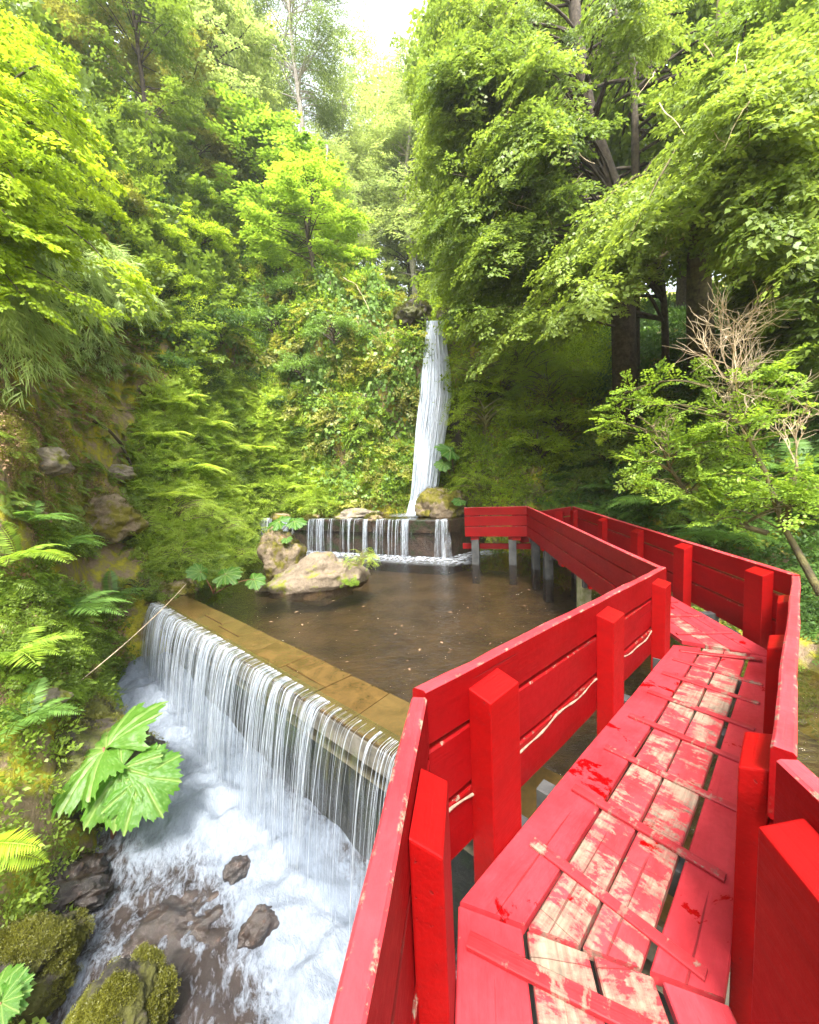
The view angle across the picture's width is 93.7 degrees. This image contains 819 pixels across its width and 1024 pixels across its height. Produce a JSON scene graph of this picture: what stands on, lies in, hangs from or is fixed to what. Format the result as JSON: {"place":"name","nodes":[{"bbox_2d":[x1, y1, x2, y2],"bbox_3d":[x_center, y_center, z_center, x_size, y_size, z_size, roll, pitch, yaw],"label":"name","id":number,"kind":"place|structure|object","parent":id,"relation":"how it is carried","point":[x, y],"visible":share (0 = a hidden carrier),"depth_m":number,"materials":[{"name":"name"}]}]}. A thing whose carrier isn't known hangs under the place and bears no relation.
{"place":"outdoors","nodes":[
{"label":"outdoors","id":0,"kind":"place"},
{"bbox_2d":[46,652,456,1023],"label":"stream water","id":1,"kind":"structure","parent":0,"point":[201,833],"depth_m":4.57,"materials":[{"name":"white liquid"}]},
{"bbox_2d":[62,940,181,1023],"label":"boulder","id":2,"kind":"object","parent":1,"relation":"in","point":[140,987],"visible":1,"depth_m":3.23,"materials":[{"name":"plant"}]},
{"bbox_2d":[222,855,250,884],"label":"boulder","id":3,"kind":"object","parent":1,"relation":"in","point":[236,869],"visible":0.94,"depth_m":4.62,"materials":[{"name":"stone"}]},
{"bbox_2d":[237,904,278,949],"bbox_3d":[-1.591,4.406,4.035,0.418,0.437,0.328,-6,6,-28],"label":"boulder","id":4,"kind":"object","parent":1,"relation":"in","point":[259,925],"visible":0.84,"depth_m":3.95,"materials":[{"name":"stone"}]},
{"bbox_2d":[89,0,725,293],"label":"sky","id":5,"kind":"structure","parent":0,"point":[391,15],"materials":[{"name":"white"}]},
{"bbox_2d":[0,167,818,929],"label":"forest terrain","id":6,"kind":"structure","parent":0,"point":[94,571],"depth_m":9.04,"materials":[{"name":"green plant"}]},
{"bbox_2d":[0,520,80,565],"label":"fern","id":7,"kind":"object","parent":6,"relation":"on","point":[29,552],"visible":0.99,"depth_m":5.93,"materials":[{"name":"green plant"}]},
{"bbox_2d":[0,673,83,743],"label":"fern","id":8,"kind":"object","parent":6,"relation":"on","point":[42,712],"visible":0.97,"depth_m":4.89,"materials":[{"name":"green plant"}]},
{"bbox_2d":[0,626,88,668],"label":"fern","id":9,"kind":"object","parent":6,"relation":"on","point":[8,656],"visible":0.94,"depth_m":5.18,"materials":[{"name":"green plant"}]},
{"bbox_2d":[0,907,94,1023],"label":"boulder","id":10,"kind":"object","parent":6,"relation":"on","point":[47,949],"visible":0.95,"depth_m":3.55,"materials":[{"name":"plant"}]},
{"bbox_2d":[0,963,35,1023],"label":"giant rhubarb","id":11,"kind":"object","parent":10,"relation":"on","point":[15,985],"visible":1,"depth_m":3.16,"materials":[{"name":"green plant"}]},
{"bbox_2d":[32,446,74,477],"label":"boulder","id":12,"kind":"object","parent":6,"relation":"on","point":[55,462],"visible":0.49,"depth_m":7.15,"materials":[{"name":"grey stone"}]},
{"bbox_2d":[0,241,130,410],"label":"bamboo","id":13,"kind":"object","parent":6,"relation":"on","point":[11,323],"visible":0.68,"depth_m":6.73,"materials":[{"name":"green plant"}]},
{"bbox_2d":[42,850,109,914],"bbox_3d":[-4.074,4.416,4.361,1.092,0.710,1.089,2,7,40],"label":"boulder","id":14,"kind":"object","parent":6,"relation":"on","point":[84,884],"visible":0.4,"depth_m":4.33,"materials":[{"name":"stone"}]},
{"bbox_2d":[0,9,161,334],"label":"tree","id":15,"kind":"object","parent":6,"relation":"on","point":[25,220],"visible":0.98,"depth_m":5.50,"materials":[{"name":"green plant"}]},
{"bbox_2d":[0,302,163,528],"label":"moss tufts","id":16,"kind":"object","parent":6,"relation":"on","point":[73,492],"visible":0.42,"depth_m":8.32,"materials":[{"name":"green plant"}]},
{"bbox_2d":[0,310,164,534],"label":"undergrowth","id":17,"kind":"object","parent":6,"relation":"on","point":[16,502],"visible":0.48,"depth_m":8.83,"materials":[{"name":"green plant"}]},
{"bbox_2d":[0,309,166,725],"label":"leaf litter","id":18,"kind":"object","parent":6,"relation":"on","point":[40,438],"visible":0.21,"depth_m":7.70,"materials":[{"name":"green plant"}]},
{"bbox_2d":[33,589,134,616],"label":"fern","id":19,"kind":"object","parent":6,"relation":"on","point":[79,607],"visible":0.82,"depth_m":6.76,"materials":[{"name":"green plant"}]},
{"bbox_2d":[34,0,158,114],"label":"tree","id":20,"kind":"object","parent":6,"relation":"on","point":[62,11],"visible":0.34,"depth_m":15.23,"materials":[{"name":"green plant"}]},
{"bbox_2d":[0,492,209,728],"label":"undergrowth","id":21,"kind":"object","parent":6,"relation":"on","point":[68,662],"visible":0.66,"depth_m":6.17,"materials":[{"name":"green plant"}]},
{"bbox_2d":[42,686,169,831],"bbox_3d":[-5.029,3.728,5.530,2.659,2.078,2.258,-7,7,-40],"label":"boulder","id":22,"kind":"object","parent":6,"relation":"on","point":[103,715],"visible":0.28,"depth_m":5.44,"materials":[{"name":"stone"}]},
{"bbox_2d":[51,233,170,336],"bbox_3d":[-8.329,-6.035,10.367,3.310,2.848,2.552,-7,7,-38],"label":"bamboo","id":23,"kind":"object","parent":6,"relation":"on","point":[118,304],"visible":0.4,"depth_m":10.43,"materials":[{"name":"green plant"}]},
{"bbox_2d":[60,316,167,399],"bbox_3d":[-9.215,-4.153,10.982,2.191,2.578,3.757,0,6,25],"label":"bamboo","id":24,"kind":"object","parent":6,"relation":"on","point":[97,343],"visible":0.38,"depth_m":11.09,"materials":[{"name":"green plant"}]},
{"bbox_2d":[82,491,148,543],"bbox_3d":[-7.729,0.123,9.590,2.292,1.312,1.508,-3,6,0],"label":"boulder","id":25,"kind":"object","parent":6,"relation":"on","point":[116,517],"visible":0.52,"depth_m":9.28,"materials":[{"name":"beige stone"}]},
{"bbox_2d":[50,701,183,838],"bbox_3d":[-3.829,3.536,5.213,1.815,1.409,1.480,-3,6,0],"label":"giant rhubarb","id":26,"kind":"object","parent":6,"relation":"on","point":[111,790],"visible":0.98,"depth_m":4.79,"materials":[{"name":"green plant"}]},
{"bbox_2d":[90,161,153,224],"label":"shrub","id":27,"kind":"object","parent":6,"relation":"on","point":[136,198],"visible":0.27,"depth_m":13.18,"materials":[{"name":"green plant"}]},
{"bbox_2d":[2,18,248,378],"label":"undergrowth","id":28,"kind":"object","parent":6,"relation":"on","point":[171,338],"visible":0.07,"depth_m":14.33,"materials":[{"name":"green plant"}]},
{"bbox_2d":[60,0,210,180],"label":"tree","id":29,"kind":"object","parent":6,"relation":"on","point":[168,10],"visible":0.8,"depth_m":15.93,"materials":[{"name":"green plant"}]},
{"bbox_2d":[0,0,275,376],"bbox_3d":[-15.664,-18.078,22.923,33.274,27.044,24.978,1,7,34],"label":"undergrowth","id":30,"kind":"object","parent":6,"relation":"on","point":[106,126],"visible":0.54,"depth_m":14.14,"materials":[{"name":"green plant"}]},
{"bbox_2d":[111,571,164,602],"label":"plant","id":31,"kind":"object","parent":6,"relation":"on","point":[144,585],"visible":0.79,"depth_m":9.20,"materials":[{"name":"green plant"}]},
{"bbox_2d":[139,487,227,532],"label":"shrub","id":32,"kind":"object","parent":6,"relation":"on","point":[203,505],"visible":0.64,"depth_m":11.29,"materials":[{"name":"plant"}]},
{"bbox_2d":[125,9,254,201],"bbox_3d":[-11.296,-19.569,19.501,5.784,10.961,6.103,0,6,27],"label":"tree","id":33,"kind":"object","parent":6,"relation":"on","point":[222,151],"visible":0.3,"depth_m":18.45,"materials":[{"name":"green plant"}]},
{"bbox_2d":[157,201,239,258],"bbox_3d":[-10.007,-12.206,17.306,4.146,2.019,3.758,3,8,44],"label":"shrub","id":34,"kind":"object","parent":6,"relation":"on","point":[217,234],"visible":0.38,"depth_m":16.71,"materials":[{"name":"green plant"}]},
{"bbox_2d":[135,0,293,212],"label":"tree","id":35,"kind":"object","parent":6,"relation":"on","point":[213,13],"visible":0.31,"depth_m":19.80,"materials":[{"name":"green plant"}]},
{"bbox_2d":[179,304,265,344],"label":"shrub","id":36,"kind":"object","parent":6,"relation":"on","point":[242,317],"visible":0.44,"depth_m":15.74,"materials":[{"name":"green plant"}]},
{"bbox_2d":[185,563,265,593],"bbox_3d":[-4.452,1.661,9.470,1.967,0.826,0.752,-3,6,0],"label":"giant rhubarb","id":37,"kind":"object","parent":6,"relation":"on","point":[232,575],"visible":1,"depth_m":9.38,"materials":[{"name":"green plant"}]},
{"bbox_2d":[121,367,338,587],"bbox_3d":[-5.830,-1.939,14.019,6.082,8.382,9.395,-3,6,0],"label":"fern carpet","id":38,"kind":"object","parent":6,"relation":"on","point":[178,458],"visible":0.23,"depth_m":13.37,"materials":[{"name":"green plant"}]},
{"bbox_2d":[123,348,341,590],"bbox_3d":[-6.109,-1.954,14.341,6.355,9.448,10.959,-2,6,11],"label":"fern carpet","id":39,"kind":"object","parent":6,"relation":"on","point":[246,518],"visible":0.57,"depth_m":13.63,"materials":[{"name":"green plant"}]},
{"bbox_2d":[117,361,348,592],"bbox_3d":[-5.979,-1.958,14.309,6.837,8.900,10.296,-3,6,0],"label":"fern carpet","id":40,"kind":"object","parent":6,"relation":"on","point":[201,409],"visible":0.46,"depth_m":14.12,"materials":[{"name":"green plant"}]},
{"bbox_2d":[242,301,293,333],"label":"shrub","id":41,"kind":"object","parent":6,"relation":"on","point":[255,314],"visible":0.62,"depth_m":17.68,"materials":[{"name":"green plant"}]},
{"bbox_2d":[185,81,357,275],"bbox_3d":[-7.654,-16.512,21.395,9.022,9.292,10.329,-2,6,7],"label":"tree","id":42,"kind":"object","parent":6,"relation":"on","point":[270,125],"visible":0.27,"depth_m":18.64,"materials":[{"name":"green plant"}]},
{"bbox_2d":[218,0,369,183],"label":"tree","id":43,"kind":"object","parent":6,"relation":"on","point":[297,74],"visible":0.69,"depth_m":23.93,"materials":[{"name":"green plant"}]},
{"bbox_2d":[272,349,325,379],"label":"shrub","id":44,"kind":"object","parent":6,"relation":"on","point":[287,365],"visible":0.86,"depth_m":16.95,"materials":[{"name":"green plant"}]},
{"bbox_2d":[233,146,380,277],"bbox_3d":[-4.660,-13.216,18.041,6.532,5.557,6.190,-3,6,-3],"label":"tree","id":45,"kind":"object","parent":6,"relation":"on","point":[284,178],"visible":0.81,"depth_m":17.38,"materials":[{"name":"green plant"}]},
{"bbox_2d":[212,226,437,515],"bbox_3d":[-7.350,-12.057,27.824,20.587,23.173,28.188,-3,6,0],"label":"ivy","id":46,"kind":"object","parent":6,"relation":"on","point":[318,372],"visible":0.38,"depth_m":16.62,"materials":[{"name":"green plant"}]},
{"bbox_2d":[300,312,362,343],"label":"shrub","id":47,"kind":"object","parent":6,"relation":"on","point":[343,321],"visible":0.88,"depth_m":16.03,"materials":[{"name":"green plant"}]},
{"bbox_2d":[294,121,382,266],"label":"conifer tree","id":48,"kind":"object","parent":6,"relation":"on","point":[340,196],"visible":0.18,"depth_m":22.64,"materials":[{"name":"green plant"}]},
{"bbox_2d":[297,40,404,271],"bbox_3d":[-4.084,-23.324,28.974,8.787,17.046,8.083,-4,6,-17],"label":"conifer tree","id":49,"kind":"object","parent":6,"relation":"on","point":[354,138],"visible":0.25,"depth_m":26.65,"materials":[{"name":"green plant"}]},
{"bbox_2d":[326,8,422,279],"bbox_3d":[-1.441,-28.245,33.450,14.398,25.333,13.203,-5,6,-24],"label":"conifer tree","id":50,"kind":"object","parent":6,"relation":"on","point":[381,62],"visible":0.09,"depth_m":31.88,"materials":[{"name":"green plant"}]},
{"bbox_2d":[260,515,490,557],"bbox_3d":[-2.609,1.529,15.005,14.473,2.628,2.963,-1,6,13],"label":"stone weir","id":51,"kind":"object","parent":6,"relation":"on","point":[421,540],"visible":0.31,"depth_m":13.51,"materials":[{"name":"grey stone"}]},
{"bbox_2d":[256,517,445,558],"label":"weir cascade","id":52,"kind":"object","parent":51,"relation":"attached to","point":[405,523],"visible":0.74,"depth_m":13.67,"materials":[{"name":"white liquid"}]},
{"bbox_2d":[345,28,454,297],"bbox_3d":[0.265,-20.280,25.511,9.085,17.809,10.062,-4,6,-17],"label":"conifer tree","id":53,"kind":"object","parent":6,"relation":"on","point":[394,125],"visible":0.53,"depth_m":24.57,"materials":[{"name":"green plant"}]},
{"bbox_2d":[358,125,448,300],"bbox_3d":[-0.225,-19.558,28.271,8.166,14.661,8.617,0,6,23],"label":"tree","id":54,"kind":"object","parent":6,"relation":"on","point":[399,279],"visible":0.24,"depth_m":26.55,"materials":[{"name":"green plant"}]},
{"bbox_2d":[0,276,809,1023],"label":"undergrowth","id":55,"kind":"object","parent":6,"relation":"on","point":[34,896],"visible":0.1,"depth_m":4.60,"materials":[{"name":"green plant"}]},
{"bbox_2d":[0,825,49,872],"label":"fern","id":56,"kind":"object","parent":55,"relation":"on","point":[21,845],"visible":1,"depth_m":3.61,"materials":[{"name":"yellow plant"}]},
{"bbox_2d":[391,297,431,330],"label":"boulder","id":57,"kind":"object","parent":6,"relation":"on","point":[408,312],"visible":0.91,"depth_m":15.48,"materials":[{"name":"stone"}]},
{"bbox_2d":[372,0,463,252],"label":"tree","id":58,"kind":"object","parent":6,"relation":"on","point":[418,34],"visible":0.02,"depth_m":23.84,"materials":[{"name":"green plant"}]},
{"bbox_2d":[406,321,450,514],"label":"waterfall","id":59,"kind":"structure","parent":6,"relation":"attached to","point":[430,433],"depth_m":14.91,"materials":[{"name":"white liquid"}]},
{"bbox_2d":[443,464,515,497],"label":"shrub","id":60,"kind":"object","parent":6,"relation":"on","point":[473,479],"visible":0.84,"depth_m":13.50,"materials":[{"name":"green plant"}]},
{"bbox_2d":[452,377,514,410],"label":"shrub","id":61,"kind":"object","parent":6,"relation":"on","point":[498,389],"visible":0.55,"depth_m":14.81,"materials":[{"name":"green plant"}]},
{"bbox_2d":[444,393,532,432],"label":"shrub","id":62,"kind":"object","parent":6,"relation":"on","point":[485,420],"visible":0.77,"depth_m":14.50,"materials":[{"name":"green plant"}]},
{"bbox_2d":[409,272,611,515],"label":"undergrowth","id":63,"kind":"object","parent":6,"relation":"on","point":[586,354],"visible":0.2,"depth_m":14.73,"materials":[{"name":"green plant"}]},
{"bbox_2d":[432,291,610,506],"bbox_3d":[5.673,-10.537,27.039,15.982,19.313,29.997,0,6,27],"label":"ivy","id":64,"kind":"object","parent":6,"relation":"on","point":[532,427],"visible":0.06,"depth_m":14.46,"materials":[{"name":"green plant"}]},
{"bbox_2d":[491,427,584,468],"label":"shrub","id":65,"kind":"object","parent":6,"relation":"on","point":[561,445],"visible":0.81,"depth_m":12.93,"materials":[{"name":"green plant"}]},
{"bbox_2d":[399,0,693,440],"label":"tree","id":66,"kind":"object","parent":6,"relation":"on","point":[495,85],"visible":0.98,"depth_m":8.86,"materials":[{"name":"green plant"}]},
{"bbox_2d":[506,354,597,403],"bbox_3d":[5.255,-4.890,14.782,3.512,1.729,3.668,-2,6,6],"label":"shrub","id":67,"kind":"object","parent":6,"relation":"on","point":[548,393],"visible":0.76,"depth_m":14.18,"materials":[{"name":"green plant"}]},
{"bbox_2d":[518,402,604,436],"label":"shrub","id":68,"kind":"object","parent":6,"relation":"on","point":[562,415],"visible":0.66,"depth_m":13.48,"materials":[{"name":"green plant"}]},
{"bbox_2d":[471,168,697,379],"bbox_3d":[5.430,-7.747,11.620,7.262,7.450,4.790,-3,6,0],"label":"tree","id":69,"kind":"object","parent":6,"relation":"on","point":[660,293],"visible":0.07,"depth_m":13.02,"materials":[{"name":"green plant"}]},
{"bbox_2d":[564,428,641,467],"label":"shrub","id":70,"kind":"object","parent":6,"relation":"on","point":[587,455],"visible":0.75,"depth_m":11.71,"materials":[{"name":"green plant"}]},
{"bbox_2d":[407,0,818,381],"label":"tree","id":71,"kind":"object","parent":6,"relation":"on","point":[632,152],"visible":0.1,"depth_m":12.12,"materials":[{"name":"green plant"}]},
{"bbox_2d":[465,0,818,380],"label":"tree","id":72,"kind":"object","parent":6,"relation":"on","point":[749,150],"visible":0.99,"depth_m":6.32,"materials":[{"name":"green plant"}]},
{"bbox_2d":[533,288,818,639],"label":"undergrowth","id":73,"kind":"object","parent":6,"relation":"on","point":[652,345],"visible":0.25,"depth_m":10.99,"materials":[{"name":"green plant"}]},
{"bbox_2d":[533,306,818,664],"bbox_3d":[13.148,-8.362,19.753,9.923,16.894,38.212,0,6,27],"label":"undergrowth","id":74,"kind":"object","parent":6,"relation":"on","point":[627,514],"visible":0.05,"depth_m":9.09,"materials":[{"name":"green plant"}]},
{"bbox_2d":[584,278,818,595],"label":"bare shrub","id":75,"kind":"object","parent":6,"relation":"on","point":[685,443],"visible":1,"depth_m":5.77,"materials":[{"name":"green plant"}]},
{"bbox_2d":[663,507,789,551],"bbox_3d":[5.183,0.285,6.689,1.394,0.551,1.941,-5,6,-20],"label":"fern","id":76,"kind":"object","parent":6,"relation":"on","point":[706,533],"visible":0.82,"depth_m":6.51,"materials":[{"name":"green plant"}]},
{"bbox_2d":[674,434,778,475],"bbox_3d":[6.520,-1.125,8.117,1.887,0.952,1.792,-3,6,-6],"label":"shrub","id":77,"kind":"object","parent":6,"relation":"on","point":[708,461],"visible":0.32,"depth_m":7.90,"materials":[{"name":"green plant"}]},
{"bbox_2d":[703,0,818,417],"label":"tree","id":78,"kind":"object","parent":6,"relation":"on","point":[797,332],"visible":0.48,"depth_m":7.85,"materials":[{"name":"green plant"}]},
{"bbox_2d":[717,438,818,472],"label":"shrub","id":79,"kind":"object","parent":6,"relation":"on","point":[803,443],"visible":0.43,"depth_m":7.30,"materials":[{"name":"green plant"}]},
{"bbox_2d":[149,550,818,838],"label":"pool water","id":80,"kind":"structure","parent":0,"point":[425,601],"depth_m":7.49,"materials":[{"name":"brown liquid"}]},
{"bbox_2d":[255,525,306,575],"bbox_3d":[-3.933,1.304,11.845,1.496,1.898,1.212,-5,6,-23],"label":"boulder","id":81,"kind":"object","parent":80,"relation":"in","point":[275,554],"visible":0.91,"depth_m":11.36,"materials":[{"name":"beige stone"}]},
{"bbox_2d":[255,551,369,593],"bbox_3d":[-2.588,1.765,10.205,3.059,1.408,1.637,-10,6,-3],"label":"boulder","id":82,"kind":"object","parent":80,"relation":"in","point":[318,571],"visible":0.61,"depth_m":9.67,"materials":[{"name":"stone"}]},
{"label":"upper pool bed","id":83,"kind":"structure","parent":0,"visible":0},
{"bbox_2d":[415,486,468,517],"bbox_3d":[1.239,-0.213,13.966,2.148,1.714,1.549,-18,8,-10],"label":"boulder","id":84,"kind":"object","parent":83,"relation":"on","point":[435,502],"visible":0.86,"depth_m":13.51,"materials":[{"name":"beige stone"}]},
{"label":"stream bed","id":85,"kind":"structure","parent":0,"visible":0},
{"bbox_2d":[121,889,229,974],"bbox_3d":[-2.516,4.799,4.105,1.318,0.829,1.244,-3,6,-8],"label":"boulder","id":86,"kind":"object","parent":85,"relation":"on","point":[169,918],"visible":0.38,"depth_m":4.11,"materials":[{"name":"stone"}]},
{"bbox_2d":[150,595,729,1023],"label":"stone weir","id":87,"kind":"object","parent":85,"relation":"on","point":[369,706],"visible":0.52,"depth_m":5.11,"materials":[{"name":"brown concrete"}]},
{"bbox_2d":[139,603,397,939],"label":"weir cascade","id":88,"kind":"object","parent":87,"relation":"attached to","point":[224,679],"visible":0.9,"depth_m":5.39,"materials":[{"name":"white liquid"}]},
{"bbox_2d":[158,624,662,993],"bbox_3d":[1.097,2.211,11.691,23.726,0.001,13.319,2,7,41],"label":"pool bed","id":89,"kind":"object","parent":87,"relation":"attached to","point":[351,761],"depth_m":4.89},
{"bbox_2d":[463,537,530,564],"bbox_3d":[2.962,1.383,11.680,2.601,1.603,0.815,-1,6,16],"label":"walkway support","id":90,"kind":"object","parent":89,"relation":"on","point":[476,546],"visible":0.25,"depth_m":11.49,"materials":[{"name":"red paint"}]},
{"bbox_2d":[464,506,527,539],"bbox_3d":[2.549,0.340,11.281,1.829,0.993,0.168,-1,6,16],"label":"plank railing","id":91,"kind":"object","parent":90,"relation":"attached to","point":[514,525],"visible":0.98,"depth_m":11.20,"materials":[{"name":"red paint"}]},
{"bbox_2d":[460,645,765,1023],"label":"boardwalk","id":92,"kind":"structure","parent":89,"relation":"on","point":[514,884],"depth_m":1.86,"materials":[{"name":"red paint"}]},
{"bbox_2d":[413,566,670,882],"bbox_3d":[1.528,1.181,2.983,4.023,1.302,0.187,-8,8,-44],"label":"plank railing","id":93,"kind":"object","parent":92,"relation":"attached to","point":[492,712],"visible":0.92,"depth_m":2.15,"materials":[{"name":"red paint"}]},
{"bbox_2d":[455,906,736,1023],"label":"boardwalk","id":94,"kind":"structure","parent":92,"relation":"attached to","point":[497,971],"depth_m":1.29,"materials":[{"name":"red paint"}]},
{"bbox_2d":[329,697,455,1023],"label":"plank railing","id":95,"kind":"object","parent":94,"relation":"attached to","point":[399,965],"visible":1,"depth_m":1.04,"materials":[{"name":"red paint"}]},
{"bbox_2d":[751,759,818,1023],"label":"plank railing","id":96,"kind":"object","parent":94,"relation":"attached to","point":[785,984],"visible":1,"depth_m":1.01,"materials":[{"name":"red paint"}]},
{"bbox_2d":[729,576,800,1023],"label":"plank railing","id":97,"kind":"object","parent":92,"relation":"attached to","point":[768,748],"visible":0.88,"depth_m":1.36,"materials":[{"name":"red paint"}]},
{"bbox_2d":[529,537,766,668],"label":"boardwalk","id":98,"kind":"structure","parent":89,"relation":"on","point":[690,626],"depth_m":4.63,"materials":[{"name":"red paint"}]},
{"bbox_2d":[527,506,666,595],"bbox_3d":[3.196,0.718,7.699,0.168,1.118,6.679,-2,6,4],"label":"plank railing","id":99,"kind":"object","parent":98,"relation":"attached to","point":[600,566],"visible":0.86,"depth_m":6.58,"materials":[{"name":"red paint"}]},
{"bbox_2d":[570,507,799,649],"bbox_3d":[4.157,0.736,7.199,0.184,1.126,6.537,-2,6,4],"label":"plank railing","id":100,"kind":"object","parent":98,"relation":"attached to","point":[723,595],"visible":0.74,"depth_m":5.15,"materials":[{"name":"red paint"}]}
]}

